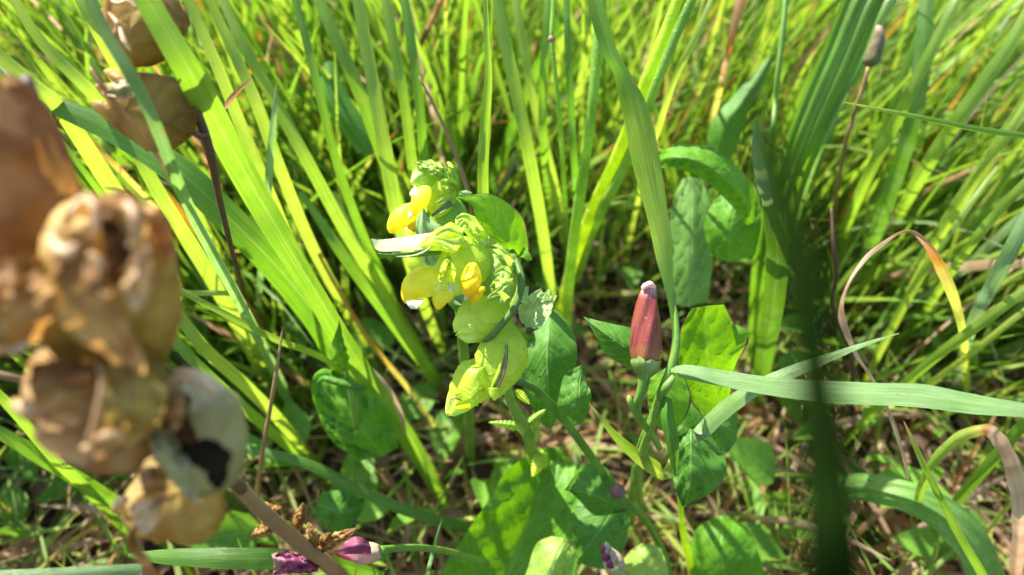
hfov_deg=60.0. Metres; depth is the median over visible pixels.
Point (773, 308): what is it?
grass shoot
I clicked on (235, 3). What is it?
grass shoot
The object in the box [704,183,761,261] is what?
broad leaf
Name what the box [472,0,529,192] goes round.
grass shoot
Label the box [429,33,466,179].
grass shoot
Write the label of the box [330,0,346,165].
grass shoot
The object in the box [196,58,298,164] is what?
grass shoot
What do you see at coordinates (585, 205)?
grass shoot
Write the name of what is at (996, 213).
grass shoot
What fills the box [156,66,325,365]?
grass shoot
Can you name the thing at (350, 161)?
grass shoot
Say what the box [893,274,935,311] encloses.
herb leaf
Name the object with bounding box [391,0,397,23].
grass shoot
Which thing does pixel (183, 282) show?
grass shoot
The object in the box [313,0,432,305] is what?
grass shoot
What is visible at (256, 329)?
grass shoot
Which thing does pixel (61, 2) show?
grass shoot
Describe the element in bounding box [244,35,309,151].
grass shoot
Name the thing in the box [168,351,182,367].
grass shoot
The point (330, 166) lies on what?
grass shoot
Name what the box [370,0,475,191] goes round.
grass shoot
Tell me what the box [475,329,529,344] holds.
herb leaf
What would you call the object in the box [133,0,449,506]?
grass shoot
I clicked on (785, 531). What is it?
herb leaf
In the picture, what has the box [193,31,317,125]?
grass shoot
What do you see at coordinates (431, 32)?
grass shoot
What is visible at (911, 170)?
grass shoot
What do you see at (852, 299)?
grass shoot
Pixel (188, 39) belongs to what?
grass shoot
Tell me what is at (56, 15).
grass shoot
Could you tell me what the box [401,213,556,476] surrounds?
yellow rattle
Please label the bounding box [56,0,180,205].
grass shoot
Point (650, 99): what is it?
grass straw
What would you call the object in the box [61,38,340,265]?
grass shoot
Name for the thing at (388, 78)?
grass shoot
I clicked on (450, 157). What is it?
grass shoot
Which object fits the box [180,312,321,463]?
grass shoot
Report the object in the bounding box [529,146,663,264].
grass shoot
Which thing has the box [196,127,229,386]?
grass shoot
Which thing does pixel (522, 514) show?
broad leaf
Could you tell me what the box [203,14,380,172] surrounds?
grass shoot
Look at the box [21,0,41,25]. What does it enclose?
grass shoot
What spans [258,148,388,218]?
grass shoot
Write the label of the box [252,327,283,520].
dead twig
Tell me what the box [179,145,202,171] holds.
grass shoot
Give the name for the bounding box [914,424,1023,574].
grass shoot
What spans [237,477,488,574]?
red clover
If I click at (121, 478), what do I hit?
herb leaf
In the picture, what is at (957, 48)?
grass shoot
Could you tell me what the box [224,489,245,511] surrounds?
herb leaf
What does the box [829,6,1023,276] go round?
grass shoot
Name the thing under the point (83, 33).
grass shoot
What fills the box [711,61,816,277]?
grass shoot
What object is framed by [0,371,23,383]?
dead twig
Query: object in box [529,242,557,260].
herb leaf
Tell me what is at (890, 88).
grass shoot
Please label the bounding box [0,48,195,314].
grass shoot
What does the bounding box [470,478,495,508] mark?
herb leaf
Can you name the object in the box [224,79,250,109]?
dry brown leaf
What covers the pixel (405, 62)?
grass shoot
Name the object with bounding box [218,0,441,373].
grass shoot
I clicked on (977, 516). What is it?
herb leaf
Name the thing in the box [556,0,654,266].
grass shoot
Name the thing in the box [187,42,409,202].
grass shoot
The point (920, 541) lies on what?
herb leaf
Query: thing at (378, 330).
herb leaf
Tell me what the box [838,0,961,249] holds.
grass shoot
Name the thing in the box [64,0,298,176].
grass shoot
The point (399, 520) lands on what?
herb leaf
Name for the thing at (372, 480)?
herb leaf
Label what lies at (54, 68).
grass shoot
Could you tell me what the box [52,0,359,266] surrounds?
grass shoot
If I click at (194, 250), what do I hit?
grass shoot
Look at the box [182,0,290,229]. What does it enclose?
grass shoot
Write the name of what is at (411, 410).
herb leaf
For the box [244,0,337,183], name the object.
grass shoot
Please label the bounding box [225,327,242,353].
herb leaf
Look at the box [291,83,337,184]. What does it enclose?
grass shoot
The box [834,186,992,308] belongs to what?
grass shoot
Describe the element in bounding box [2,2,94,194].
grass shoot
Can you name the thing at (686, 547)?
grass straw
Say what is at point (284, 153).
grass shoot
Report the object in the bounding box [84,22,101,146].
grass shoot
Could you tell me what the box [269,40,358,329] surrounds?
grass shoot
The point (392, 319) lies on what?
grass shoot
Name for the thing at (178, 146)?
grass shoot
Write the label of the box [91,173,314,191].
grass shoot
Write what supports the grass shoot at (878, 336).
on the ground at (614, 467)
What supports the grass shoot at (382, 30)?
on the ground at (614, 467)
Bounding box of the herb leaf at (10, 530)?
[0,526,39,539]
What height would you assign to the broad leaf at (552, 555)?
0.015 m
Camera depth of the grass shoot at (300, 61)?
0.30 m
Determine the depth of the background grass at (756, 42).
0.37 m
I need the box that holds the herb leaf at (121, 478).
[112,473,128,488]
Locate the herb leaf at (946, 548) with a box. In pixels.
[928,526,958,560]
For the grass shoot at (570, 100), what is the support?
on the ground at (614, 467)
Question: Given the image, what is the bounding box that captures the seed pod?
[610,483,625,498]
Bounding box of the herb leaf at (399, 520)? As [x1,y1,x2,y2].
[385,506,439,534]
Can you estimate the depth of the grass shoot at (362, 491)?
0.24 m
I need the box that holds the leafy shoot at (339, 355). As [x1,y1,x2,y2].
[312,321,365,464]
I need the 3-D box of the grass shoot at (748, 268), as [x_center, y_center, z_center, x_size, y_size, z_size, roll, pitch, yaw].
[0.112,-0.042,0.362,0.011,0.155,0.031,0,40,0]
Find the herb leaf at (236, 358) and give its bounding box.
[218,354,247,380]
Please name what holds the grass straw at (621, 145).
on the ground at (614, 467)
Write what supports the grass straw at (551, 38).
on the ground at (614, 467)
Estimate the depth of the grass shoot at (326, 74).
0.30 m
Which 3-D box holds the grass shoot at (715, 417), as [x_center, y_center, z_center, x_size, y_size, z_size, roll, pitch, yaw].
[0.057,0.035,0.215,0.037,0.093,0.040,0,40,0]
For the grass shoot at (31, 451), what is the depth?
0.25 m
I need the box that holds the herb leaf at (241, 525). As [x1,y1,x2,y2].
[187,510,259,547]
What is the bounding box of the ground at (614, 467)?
[0,35,1023,574]
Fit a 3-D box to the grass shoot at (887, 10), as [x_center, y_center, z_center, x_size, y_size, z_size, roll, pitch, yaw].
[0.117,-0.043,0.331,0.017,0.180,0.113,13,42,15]
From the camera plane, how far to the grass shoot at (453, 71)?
0.41 m
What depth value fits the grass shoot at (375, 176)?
0.39 m
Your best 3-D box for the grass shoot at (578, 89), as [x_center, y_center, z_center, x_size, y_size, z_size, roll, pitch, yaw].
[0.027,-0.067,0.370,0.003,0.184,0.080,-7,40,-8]
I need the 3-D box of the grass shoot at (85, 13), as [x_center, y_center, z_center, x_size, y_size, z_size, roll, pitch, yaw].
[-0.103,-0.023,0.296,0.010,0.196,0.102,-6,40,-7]
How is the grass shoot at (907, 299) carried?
on the ground at (614, 467)
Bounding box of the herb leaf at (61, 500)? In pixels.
[51,468,99,503]
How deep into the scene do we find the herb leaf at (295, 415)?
0.31 m
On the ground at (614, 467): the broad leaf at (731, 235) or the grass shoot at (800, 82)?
the grass shoot at (800, 82)
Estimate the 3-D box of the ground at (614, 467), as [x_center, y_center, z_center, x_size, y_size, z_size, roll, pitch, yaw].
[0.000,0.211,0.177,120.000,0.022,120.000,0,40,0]
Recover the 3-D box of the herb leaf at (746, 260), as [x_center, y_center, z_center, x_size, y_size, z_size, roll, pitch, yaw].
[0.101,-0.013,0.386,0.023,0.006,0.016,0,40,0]
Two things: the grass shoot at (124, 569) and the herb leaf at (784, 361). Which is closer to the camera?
the grass shoot at (124, 569)
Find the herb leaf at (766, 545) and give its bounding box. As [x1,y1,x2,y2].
[740,521,786,561]
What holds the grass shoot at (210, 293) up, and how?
on the ground at (614, 467)
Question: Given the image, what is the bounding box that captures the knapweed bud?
[600,541,626,574]
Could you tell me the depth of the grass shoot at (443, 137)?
0.33 m
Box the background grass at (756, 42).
[0,0,1023,485]
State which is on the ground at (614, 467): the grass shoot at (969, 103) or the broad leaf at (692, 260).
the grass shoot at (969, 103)
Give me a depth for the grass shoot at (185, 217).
0.26 m
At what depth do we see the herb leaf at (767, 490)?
0.33 m
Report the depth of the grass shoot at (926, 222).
0.32 m
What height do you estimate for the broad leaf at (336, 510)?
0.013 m
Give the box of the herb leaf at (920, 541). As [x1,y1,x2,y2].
[893,527,938,557]
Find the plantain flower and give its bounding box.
[825,25,884,255]
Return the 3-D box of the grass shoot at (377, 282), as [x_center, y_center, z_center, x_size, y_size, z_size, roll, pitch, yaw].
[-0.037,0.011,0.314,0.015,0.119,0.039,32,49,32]
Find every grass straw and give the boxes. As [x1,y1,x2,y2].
[419,0,442,47]
[419,76,474,215]
[548,0,568,251]
[557,0,682,316]
[563,0,605,328]
[574,0,695,291]
[677,496,693,574]
[752,81,871,574]
[771,0,787,129]
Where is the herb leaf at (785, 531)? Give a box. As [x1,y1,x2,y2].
[780,518,796,538]
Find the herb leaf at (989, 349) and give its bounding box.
[957,339,998,353]
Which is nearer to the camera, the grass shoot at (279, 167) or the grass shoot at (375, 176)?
the grass shoot at (279, 167)
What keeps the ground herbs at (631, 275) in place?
on the ground at (614, 467)
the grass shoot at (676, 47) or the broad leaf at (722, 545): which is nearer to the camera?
the broad leaf at (722, 545)
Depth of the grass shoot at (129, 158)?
0.28 m
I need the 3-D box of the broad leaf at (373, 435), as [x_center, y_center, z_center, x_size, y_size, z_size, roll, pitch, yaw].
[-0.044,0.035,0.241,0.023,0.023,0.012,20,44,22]
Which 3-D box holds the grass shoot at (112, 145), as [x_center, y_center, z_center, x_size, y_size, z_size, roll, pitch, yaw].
[-0.146,-0.022,0.381,0.105,0.100,0.004,13,42,15]
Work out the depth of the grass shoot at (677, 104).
0.44 m
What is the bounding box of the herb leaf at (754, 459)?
[728,437,775,486]
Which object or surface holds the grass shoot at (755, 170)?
on the ground at (614, 467)
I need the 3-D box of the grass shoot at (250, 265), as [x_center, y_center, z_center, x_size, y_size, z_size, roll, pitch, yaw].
[-0.065,-0.005,0.316,0.156,0.158,0.001,3,40,4]
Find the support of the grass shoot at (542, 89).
on the ground at (614, 467)
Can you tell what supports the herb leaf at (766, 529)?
on the ground at (614, 467)
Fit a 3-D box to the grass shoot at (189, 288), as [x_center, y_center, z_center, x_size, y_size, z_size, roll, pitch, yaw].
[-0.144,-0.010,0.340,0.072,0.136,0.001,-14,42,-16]
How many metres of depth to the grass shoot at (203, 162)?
0.39 m
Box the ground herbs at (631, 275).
[35,11,1008,574]
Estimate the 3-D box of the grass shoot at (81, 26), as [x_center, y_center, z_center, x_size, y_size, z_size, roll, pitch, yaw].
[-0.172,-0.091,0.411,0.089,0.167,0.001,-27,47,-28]
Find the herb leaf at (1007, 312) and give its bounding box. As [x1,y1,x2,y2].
[987,295,1011,318]
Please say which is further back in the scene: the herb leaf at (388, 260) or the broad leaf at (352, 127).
the herb leaf at (388, 260)
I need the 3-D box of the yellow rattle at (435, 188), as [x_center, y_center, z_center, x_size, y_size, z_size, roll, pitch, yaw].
[-0.019,0.024,0.266,0.018,0.172,0.065,0,40,0]
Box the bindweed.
[583,281,750,529]
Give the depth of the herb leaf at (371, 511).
0.28 m
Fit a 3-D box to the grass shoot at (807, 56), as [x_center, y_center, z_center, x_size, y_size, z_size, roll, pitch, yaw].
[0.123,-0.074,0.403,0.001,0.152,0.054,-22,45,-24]
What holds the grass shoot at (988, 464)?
on the ground at (614, 467)
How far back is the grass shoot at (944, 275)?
0.20 m
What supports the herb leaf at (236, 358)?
on the ground at (614, 467)
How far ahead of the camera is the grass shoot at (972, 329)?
0.22 m
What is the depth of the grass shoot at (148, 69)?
0.31 m
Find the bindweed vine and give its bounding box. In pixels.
[371,190,673,574]
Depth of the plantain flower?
0.24 m
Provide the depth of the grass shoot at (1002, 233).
0.32 m
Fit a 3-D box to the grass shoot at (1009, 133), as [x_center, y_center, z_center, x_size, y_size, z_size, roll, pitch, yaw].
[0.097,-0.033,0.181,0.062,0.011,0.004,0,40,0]
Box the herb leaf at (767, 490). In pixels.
[727,472,771,492]
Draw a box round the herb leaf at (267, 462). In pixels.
[255,458,298,467]
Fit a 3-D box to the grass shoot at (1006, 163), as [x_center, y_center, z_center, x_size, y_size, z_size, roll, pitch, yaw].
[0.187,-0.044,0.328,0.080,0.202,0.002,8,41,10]
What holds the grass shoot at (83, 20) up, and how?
on the ground at (614, 467)
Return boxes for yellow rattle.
[387,159,475,470]
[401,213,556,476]
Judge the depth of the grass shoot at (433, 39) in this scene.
0.38 m
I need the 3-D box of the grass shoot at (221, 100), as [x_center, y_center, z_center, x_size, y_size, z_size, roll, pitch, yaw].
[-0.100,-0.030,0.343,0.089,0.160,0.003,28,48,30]
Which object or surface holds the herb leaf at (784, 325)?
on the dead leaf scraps
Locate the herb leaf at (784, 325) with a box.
[781,316,787,329]
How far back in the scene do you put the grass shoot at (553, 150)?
0.40 m
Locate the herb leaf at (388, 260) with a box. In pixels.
[381,251,400,262]
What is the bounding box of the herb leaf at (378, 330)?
[351,318,394,355]
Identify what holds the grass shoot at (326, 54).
on the ground at (614, 467)
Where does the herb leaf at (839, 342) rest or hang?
on the ground at (614, 467)
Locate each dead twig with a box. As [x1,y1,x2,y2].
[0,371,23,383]
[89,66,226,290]
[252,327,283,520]
[830,208,854,416]
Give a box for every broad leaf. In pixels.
[311,367,397,460]
[311,490,364,531]
[320,61,374,152]
[440,447,578,574]
[525,536,575,574]
[659,144,758,224]
[669,177,712,306]
[689,516,763,574]
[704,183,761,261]
[706,54,776,161]
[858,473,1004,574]
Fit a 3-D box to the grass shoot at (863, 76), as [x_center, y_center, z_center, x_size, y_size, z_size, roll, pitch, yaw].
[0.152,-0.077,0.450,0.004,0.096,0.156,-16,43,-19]
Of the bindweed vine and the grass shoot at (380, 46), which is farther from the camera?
the grass shoot at (380, 46)
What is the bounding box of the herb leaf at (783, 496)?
[763,492,795,513]
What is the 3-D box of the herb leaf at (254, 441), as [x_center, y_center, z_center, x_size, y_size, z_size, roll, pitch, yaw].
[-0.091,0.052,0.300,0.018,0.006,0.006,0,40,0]
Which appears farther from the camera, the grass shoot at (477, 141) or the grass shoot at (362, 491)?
the grass shoot at (477, 141)
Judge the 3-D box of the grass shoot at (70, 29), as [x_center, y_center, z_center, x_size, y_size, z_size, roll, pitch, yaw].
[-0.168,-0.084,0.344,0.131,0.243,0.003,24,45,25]
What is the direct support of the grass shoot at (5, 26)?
on the ground at (614, 467)
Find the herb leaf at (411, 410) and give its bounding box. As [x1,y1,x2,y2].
[400,381,437,421]
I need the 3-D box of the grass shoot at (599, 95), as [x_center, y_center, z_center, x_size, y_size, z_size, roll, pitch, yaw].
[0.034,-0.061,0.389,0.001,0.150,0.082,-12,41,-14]
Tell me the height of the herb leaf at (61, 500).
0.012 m
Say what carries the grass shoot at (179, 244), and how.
on the ground at (614, 467)
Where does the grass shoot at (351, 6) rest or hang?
on the ground at (614, 467)
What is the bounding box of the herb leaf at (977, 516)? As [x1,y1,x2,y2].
[968,511,986,530]
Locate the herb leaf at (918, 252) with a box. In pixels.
[889,249,941,256]
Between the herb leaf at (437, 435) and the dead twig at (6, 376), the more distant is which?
the herb leaf at (437, 435)
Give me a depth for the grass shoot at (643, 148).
0.17 m
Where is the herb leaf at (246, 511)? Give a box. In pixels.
[239,508,258,522]
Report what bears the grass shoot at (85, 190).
on the ground at (614, 467)
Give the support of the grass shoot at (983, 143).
on the ground at (614, 467)
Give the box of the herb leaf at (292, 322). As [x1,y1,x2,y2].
[282,310,302,340]
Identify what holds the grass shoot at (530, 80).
on the ground at (614, 467)
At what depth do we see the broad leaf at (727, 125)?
0.30 m
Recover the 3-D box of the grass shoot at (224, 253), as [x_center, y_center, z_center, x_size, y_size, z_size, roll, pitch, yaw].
[-0.110,-0.011,0.337,0.080,0.140,0.004,-19,44,-21]
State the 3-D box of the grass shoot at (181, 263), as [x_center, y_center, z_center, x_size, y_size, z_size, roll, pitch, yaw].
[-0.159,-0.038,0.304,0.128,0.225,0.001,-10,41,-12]
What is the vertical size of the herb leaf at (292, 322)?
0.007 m
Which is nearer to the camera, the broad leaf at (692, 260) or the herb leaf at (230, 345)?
the broad leaf at (692, 260)
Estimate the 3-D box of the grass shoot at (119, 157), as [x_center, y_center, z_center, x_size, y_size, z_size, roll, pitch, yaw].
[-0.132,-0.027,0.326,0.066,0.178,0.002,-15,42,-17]
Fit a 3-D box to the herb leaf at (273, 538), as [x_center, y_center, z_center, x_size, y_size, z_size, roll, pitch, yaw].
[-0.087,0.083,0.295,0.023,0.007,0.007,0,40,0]
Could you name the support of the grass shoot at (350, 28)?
on the ground at (614, 467)
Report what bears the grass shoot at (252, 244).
on the ground at (614, 467)
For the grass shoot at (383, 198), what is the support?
on the ground at (614, 467)
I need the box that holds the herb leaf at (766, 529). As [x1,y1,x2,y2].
[739,519,776,561]
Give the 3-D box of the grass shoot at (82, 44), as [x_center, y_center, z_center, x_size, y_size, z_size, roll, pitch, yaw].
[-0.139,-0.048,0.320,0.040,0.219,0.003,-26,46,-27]
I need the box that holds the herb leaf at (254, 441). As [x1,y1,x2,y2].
[247,433,269,447]
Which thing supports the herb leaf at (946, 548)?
on the ground at (614, 467)
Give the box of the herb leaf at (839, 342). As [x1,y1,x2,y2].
[835,338,845,347]
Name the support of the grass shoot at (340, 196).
on the ground at (614, 467)
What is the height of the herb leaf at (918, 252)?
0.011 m
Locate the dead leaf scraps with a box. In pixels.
[0,40,1023,574]
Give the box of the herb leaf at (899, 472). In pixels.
[875,465,951,498]
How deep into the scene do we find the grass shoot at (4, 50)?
0.36 m
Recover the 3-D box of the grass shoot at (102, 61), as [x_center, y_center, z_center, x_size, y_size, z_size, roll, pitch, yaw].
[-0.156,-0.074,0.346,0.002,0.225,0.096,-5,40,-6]
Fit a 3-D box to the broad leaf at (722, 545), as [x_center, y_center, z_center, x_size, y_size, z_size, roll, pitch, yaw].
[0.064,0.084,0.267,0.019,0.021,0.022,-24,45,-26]
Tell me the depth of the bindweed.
0.19 m
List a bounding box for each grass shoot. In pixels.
[0,0,113,159]
[0,23,85,71]
[0,35,26,69]
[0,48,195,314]
[0,66,388,458]
[0,68,197,329]
[0,389,128,539]
[0,425,193,574]
[0,564,141,574]
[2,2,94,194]
[2,6,65,98]
[2,32,41,51]
[8,26,278,329]
[9,0,283,408]
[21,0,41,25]
[42,0,97,46]
[43,0,69,39]
[48,0,159,178]
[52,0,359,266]
[55,0,105,82]
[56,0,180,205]
[56,119,279,325]
[59,0,212,316]
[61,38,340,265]
[62,131,288,307]
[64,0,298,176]
[69,0,277,325]
[73,17,87,35]
[73,162,272,351]
[75,0,235,280]
[77,175,90,193]
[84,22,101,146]
[85,0,292,403]
[88,30,113,173]
[88,135,154,204]
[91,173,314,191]
[98,48,126,172]
[101,7,204,166]
[102,54,195,313]
[114,67,142,182]
[117,147,253,307]
[128,547,383,574]
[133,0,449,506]
[135,67,187,159]
[145,67,151,72]
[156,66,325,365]
[162,184,281,358]
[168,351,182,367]
[173,231,184,249]
[173,336,332,487]
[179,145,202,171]
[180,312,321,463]
[181,1,194,153]
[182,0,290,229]
[182,288,358,383]
[184,38,378,234]
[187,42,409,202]
[187,283,229,325]
[187,290,260,382]
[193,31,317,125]
[195,151,234,190]
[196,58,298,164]
[196,85,537,353]
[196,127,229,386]
[199,0,261,92]
[203,0,295,75]
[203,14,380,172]
[205,0,386,380]
[205,73,291,231]
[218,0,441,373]
[220,0,258,193]
[231,0,251,381]
[231,19,320,265]
[239,58,260,114]
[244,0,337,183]
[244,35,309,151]
[246,445,471,532]
[248,125,311,183]
[255,83,276,317]
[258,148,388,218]
[264,23,310,75]
[267,0,403,144]
[269,13,279,66]
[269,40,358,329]
[275,16,308,223]
[278,0,376,207]
[279,25,410,189]
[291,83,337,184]
[292,0,402,312]
[295,27,309,190]
[299,191,447,394]
[307,13,318,221]
[312,113,383,192]
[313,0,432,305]
[318,253,436,426]
[319,39,473,153]
[324,144,404,284]
[326,0,345,30]
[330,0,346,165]
[332,191,437,390]
[334,52,348,326]
[336,0,416,131]
[339,0,367,93]
[341,87,357,208]
[349,0,400,153]
[352,0,449,364]
[363,189,386,202]
[365,0,470,214]
[365,5,464,186]
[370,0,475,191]
[373,369,406,434]
[381,0,448,350]
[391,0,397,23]
[394,0,462,167]
[400,0,449,317]
[410,0,467,211]
[425,518,442,574]
[426,0,437,59]
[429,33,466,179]
[431,0,436,72]
[437,12,467,147]
[442,4,651,240]
[444,9,492,163]
[445,14,493,167]
[462,37,497,153]
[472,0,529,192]
[474,125,479,164]
[477,0,491,193]
[489,0,574,194]
[492,0,556,310]
[512,0,566,260]
[528,201,670,235]
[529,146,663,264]
[538,0,555,241]
[539,10,570,145]
[551,110,555,202]
[554,24,593,214]
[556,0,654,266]
[557,21,643,225]
[563,0,577,203]
[576,45,752,126]
[577,97,770,137]
[578,0,626,244]
[588,0,1023,512]
[589,403,672,479]
[623,0,713,261]
[671,73,702,104]
[676,65,902,171]
[692,333,898,445]
[706,0,746,129]
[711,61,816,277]
[735,263,750,301]
[742,19,833,173]
[748,0,887,374]
[751,203,784,408]
[752,140,763,205]
[761,0,992,206]
[768,41,910,110]
[771,76,933,110]
[779,190,1010,333]
[783,254,998,314]
[803,0,896,196]
[820,221,1023,256]
[823,0,950,169]
[825,1,986,226]
[825,104,1002,155]
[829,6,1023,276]
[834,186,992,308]
[834,297,948,304]
[836,34,975,129]
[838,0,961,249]
[838,230,969,480]
[842,139,1023,348]
[843,102,1023,138]
[843,260,1023,288]
[848,0,1016,205]
[851,285,1023,437]
[857,117,1023,371]
[860,0,934,270]
[860,7,1022,103]
[862,166,999,382]
[870,66,877,183]
[872,35,967,264]
[878,36,1004,72]
[885,7,1023,239]
[889,308,1023,421]
[893,101,1023,336]
[897,118,1023,200]
[897,209,1022,332]
[903,421,986,574]
[909,178,1023,339]
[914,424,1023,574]
[925,101,1001,112]
[931,417,1023,536]
[951,209,1023,390]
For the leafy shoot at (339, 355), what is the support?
on the ground at (614, 467)
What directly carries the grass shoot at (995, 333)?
on the ground at (614, 467)
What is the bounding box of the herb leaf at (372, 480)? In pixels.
[337,468,376,496]
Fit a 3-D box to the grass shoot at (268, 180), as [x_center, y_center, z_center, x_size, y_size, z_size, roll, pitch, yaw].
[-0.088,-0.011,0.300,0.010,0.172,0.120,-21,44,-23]
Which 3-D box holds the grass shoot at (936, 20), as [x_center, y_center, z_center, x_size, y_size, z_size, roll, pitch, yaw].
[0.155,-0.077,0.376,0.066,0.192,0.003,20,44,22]
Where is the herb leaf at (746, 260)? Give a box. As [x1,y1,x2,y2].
[736,256,752,263]
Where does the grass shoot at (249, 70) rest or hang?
on the ground at (614, 467)
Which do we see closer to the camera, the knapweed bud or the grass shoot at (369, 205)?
the knapweed bud
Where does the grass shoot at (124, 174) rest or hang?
on the ground at (614, 467)
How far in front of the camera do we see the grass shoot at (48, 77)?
0.32 m
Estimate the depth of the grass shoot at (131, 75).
0.13 m
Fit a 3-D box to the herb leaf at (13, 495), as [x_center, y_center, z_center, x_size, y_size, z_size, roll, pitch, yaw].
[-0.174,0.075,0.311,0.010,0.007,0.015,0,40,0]
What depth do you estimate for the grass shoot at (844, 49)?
0.24 m
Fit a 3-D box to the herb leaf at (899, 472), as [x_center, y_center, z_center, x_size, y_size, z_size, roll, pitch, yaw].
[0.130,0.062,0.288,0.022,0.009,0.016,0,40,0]
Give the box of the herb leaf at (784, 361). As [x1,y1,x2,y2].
[778,351,791,367]
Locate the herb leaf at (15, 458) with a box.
[5,440,38,481]
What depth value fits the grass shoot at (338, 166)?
0.23 m
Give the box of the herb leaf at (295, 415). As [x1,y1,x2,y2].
[282,397,310,448]
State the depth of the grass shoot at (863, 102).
0.38 m
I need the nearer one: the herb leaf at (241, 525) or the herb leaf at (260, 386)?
the herb leaf at (241, 525)
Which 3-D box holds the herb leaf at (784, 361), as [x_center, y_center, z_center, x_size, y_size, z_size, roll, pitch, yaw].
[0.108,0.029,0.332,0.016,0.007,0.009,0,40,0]
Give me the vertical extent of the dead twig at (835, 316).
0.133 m
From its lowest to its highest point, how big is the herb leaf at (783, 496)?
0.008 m
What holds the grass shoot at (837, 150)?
on the ground at (614, 467)
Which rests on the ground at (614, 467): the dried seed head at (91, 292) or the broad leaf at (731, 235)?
the dried seed head at (91, 292)
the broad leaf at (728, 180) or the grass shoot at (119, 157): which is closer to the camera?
the broad leaf at (728, 180)
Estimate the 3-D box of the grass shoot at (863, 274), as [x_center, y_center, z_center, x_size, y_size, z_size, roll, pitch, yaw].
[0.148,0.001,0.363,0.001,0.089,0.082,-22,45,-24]
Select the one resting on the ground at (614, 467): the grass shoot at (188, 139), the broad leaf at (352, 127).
the grass shoot at (188, 139)
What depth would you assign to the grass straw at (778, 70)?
0.24 m
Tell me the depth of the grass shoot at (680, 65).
0.23 m
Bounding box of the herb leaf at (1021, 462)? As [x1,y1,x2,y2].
[988,452,1023,472]
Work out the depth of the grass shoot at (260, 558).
0.18 m
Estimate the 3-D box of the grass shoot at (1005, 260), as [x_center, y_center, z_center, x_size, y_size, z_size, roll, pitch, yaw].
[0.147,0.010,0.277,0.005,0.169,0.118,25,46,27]
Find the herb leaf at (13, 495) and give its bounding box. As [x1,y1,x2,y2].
[0,483,29,522]
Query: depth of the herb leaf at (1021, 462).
0.33 m
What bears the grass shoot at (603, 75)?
on the ground at (614, 467)
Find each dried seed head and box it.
[0,70,247,574]
[91,0,248,300]
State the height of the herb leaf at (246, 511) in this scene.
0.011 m
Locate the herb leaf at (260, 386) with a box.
[257,383,265,391]
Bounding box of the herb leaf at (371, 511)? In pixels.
[356,499,387,522]
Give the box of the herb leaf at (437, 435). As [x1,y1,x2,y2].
[430,409,463,468]
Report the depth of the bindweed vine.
0.20 m
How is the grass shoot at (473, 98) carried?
on the ground at (614, 467)
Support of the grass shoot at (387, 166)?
on the ground at (614, 467)
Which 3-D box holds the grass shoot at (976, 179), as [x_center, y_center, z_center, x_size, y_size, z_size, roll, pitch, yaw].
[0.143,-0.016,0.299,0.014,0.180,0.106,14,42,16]
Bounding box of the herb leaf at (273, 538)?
[258,532,284,545]
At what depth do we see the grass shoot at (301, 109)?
0.40 m
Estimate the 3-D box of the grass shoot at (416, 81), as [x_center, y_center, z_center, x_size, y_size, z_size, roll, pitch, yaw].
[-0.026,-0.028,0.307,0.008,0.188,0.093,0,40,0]
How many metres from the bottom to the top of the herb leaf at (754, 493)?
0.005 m
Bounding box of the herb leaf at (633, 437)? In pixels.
[620,428,654,458]
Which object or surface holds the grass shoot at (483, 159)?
on the ground at (614, 467)
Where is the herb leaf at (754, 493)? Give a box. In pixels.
[747,477,764,525]
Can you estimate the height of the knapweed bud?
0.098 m
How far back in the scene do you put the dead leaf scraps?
0.34 m
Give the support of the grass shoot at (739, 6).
on the ground at (614, 467)
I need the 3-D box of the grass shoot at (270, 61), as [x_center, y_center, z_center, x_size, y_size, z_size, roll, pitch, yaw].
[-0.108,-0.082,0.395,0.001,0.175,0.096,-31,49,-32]
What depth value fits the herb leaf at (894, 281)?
0.37 m
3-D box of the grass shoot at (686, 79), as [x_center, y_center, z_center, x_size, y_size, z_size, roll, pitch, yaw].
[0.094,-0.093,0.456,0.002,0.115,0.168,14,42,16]
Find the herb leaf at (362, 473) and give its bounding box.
[343,453,374,484]
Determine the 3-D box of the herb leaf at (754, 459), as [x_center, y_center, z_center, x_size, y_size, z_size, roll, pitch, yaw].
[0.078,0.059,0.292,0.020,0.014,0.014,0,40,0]
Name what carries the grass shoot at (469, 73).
on the ground at (614, 467)
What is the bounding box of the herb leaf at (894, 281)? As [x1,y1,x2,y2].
[886,272,918,296]
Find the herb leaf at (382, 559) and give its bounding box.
[365,553,390,567]
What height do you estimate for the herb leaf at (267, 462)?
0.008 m
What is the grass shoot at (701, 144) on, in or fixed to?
on the ground at (614, 467)
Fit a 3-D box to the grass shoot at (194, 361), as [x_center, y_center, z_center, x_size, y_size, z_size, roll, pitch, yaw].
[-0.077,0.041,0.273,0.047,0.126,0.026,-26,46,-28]

